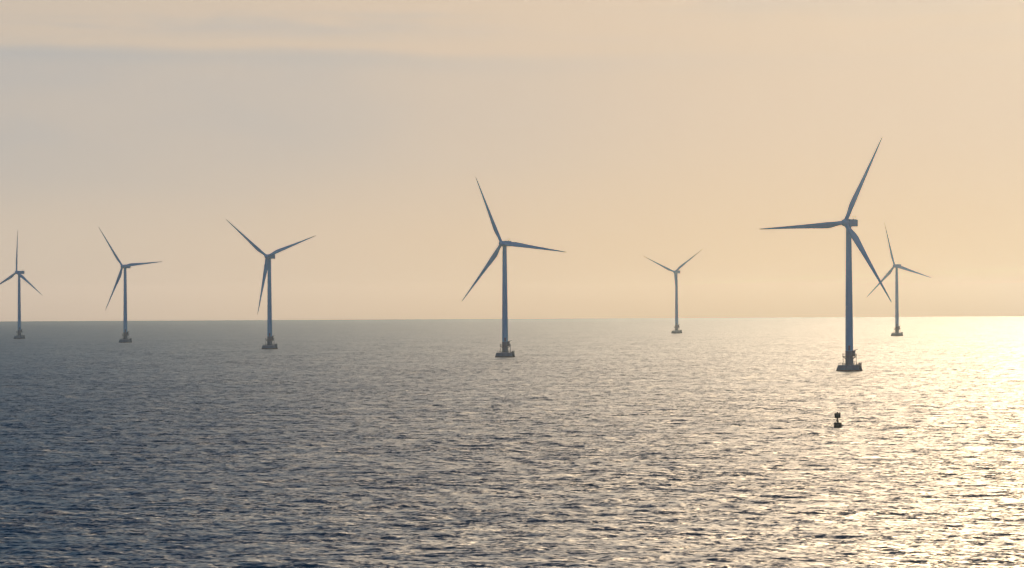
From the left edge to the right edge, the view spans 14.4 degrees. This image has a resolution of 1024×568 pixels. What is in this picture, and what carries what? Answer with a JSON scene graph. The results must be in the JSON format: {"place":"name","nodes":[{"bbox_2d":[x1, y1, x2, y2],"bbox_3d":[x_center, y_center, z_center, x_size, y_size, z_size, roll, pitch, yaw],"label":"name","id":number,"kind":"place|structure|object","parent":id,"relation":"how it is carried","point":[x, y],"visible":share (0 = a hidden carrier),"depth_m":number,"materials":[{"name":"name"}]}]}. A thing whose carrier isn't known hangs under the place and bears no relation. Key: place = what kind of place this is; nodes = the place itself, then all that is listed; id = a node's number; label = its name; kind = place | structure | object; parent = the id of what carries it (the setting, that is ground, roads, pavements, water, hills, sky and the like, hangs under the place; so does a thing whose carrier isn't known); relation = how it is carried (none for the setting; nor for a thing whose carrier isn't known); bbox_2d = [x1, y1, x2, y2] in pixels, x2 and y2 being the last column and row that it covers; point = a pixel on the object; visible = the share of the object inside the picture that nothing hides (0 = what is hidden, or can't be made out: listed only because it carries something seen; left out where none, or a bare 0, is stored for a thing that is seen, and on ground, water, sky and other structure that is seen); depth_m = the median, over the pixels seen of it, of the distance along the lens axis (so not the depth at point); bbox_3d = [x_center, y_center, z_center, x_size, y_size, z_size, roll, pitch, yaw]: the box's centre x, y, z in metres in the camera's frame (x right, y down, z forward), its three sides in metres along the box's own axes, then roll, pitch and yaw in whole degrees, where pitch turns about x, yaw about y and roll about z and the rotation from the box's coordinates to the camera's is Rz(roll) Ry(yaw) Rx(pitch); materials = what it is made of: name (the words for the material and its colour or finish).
{"place":"outdoors","nodes":[
{"label":"outdoors","id":0,"kind":"place"},
{"bbox_2d":[0,316,1023,567],"bbox_3d":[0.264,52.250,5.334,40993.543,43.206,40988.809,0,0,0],"label":"sea","id":1,"kind":"structure","parent":0,"point":[628,442],"depth_m":900.57,"materials":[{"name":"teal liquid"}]},
{"bbox_2d":[0,230,42,338],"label":"wind turbine","id":2,"kind":"object","parent":1,"relation":"in","point":[20,331],"visible":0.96,"depth_m":4141.00,"materials":[{"name":"metal"}]},
{"bbox_2d":[99,228,161,342],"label":"wind turbine","id":3,"kind":"object","parent":1,"relation":"in","point":[125,333],"visible":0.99,"depth_m":3614.14,"materials":[{"name":"metal"}]},
{"bbox_2d":[226,219,313,348],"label":"wind turbine","id":4,"kind":"object","parent":1,"relation":"in","point":[269,338],"visible":0.95,"depth_m":2973.96,"materials":[{"name":"metal"}]},
{"bbox_2d":[462,178,564,356],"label":"wind turbine","id":5,"kind":"object","parent":1,"relation":"in","point":[504,352],"visible":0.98,"depth_m":2417.21,"materials":[{"name":"metal"}]},
{"bbox_2d":[644,250,700,332],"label":"wind turbine","id":6,"kind":"object","parent":1,"relation":"in","point":[676,272],"visible":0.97,"depth_m":4484.81,"materials":[{"name":"metal"}]},
{"bbox_2d":[761,138,890,370],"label":"wind turbine","id":7,"kind":"object","parent":1,"relation":"in","point":[846,222],"visible":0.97,"depth_m":1852.44,"materials":[{"name":"metal"}]},
{"bbox_2d":[834,412,841,427],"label":"buoy","id":8,"kind":"object","parent":1,"relation":"on","point":[837,424],"visible":0.88,"depth_m":1008.92,"materials":[{"name":"brown paint"}]},
{"bbox_2d":[867,222,930,335],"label":"wind turbine","id":9,"kind":"object","parent":1,"relation":"in","point":[897,326],"visible":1,"depth_m":3922.43,"materials":[{"name":"metal"}]},
{"bbox_2d":[0,0,1023,320],"label":"sky","id":10,"kind":"structure","parent":0,"point":[610,135],"materials":[{"name":"beige"}]}
]}

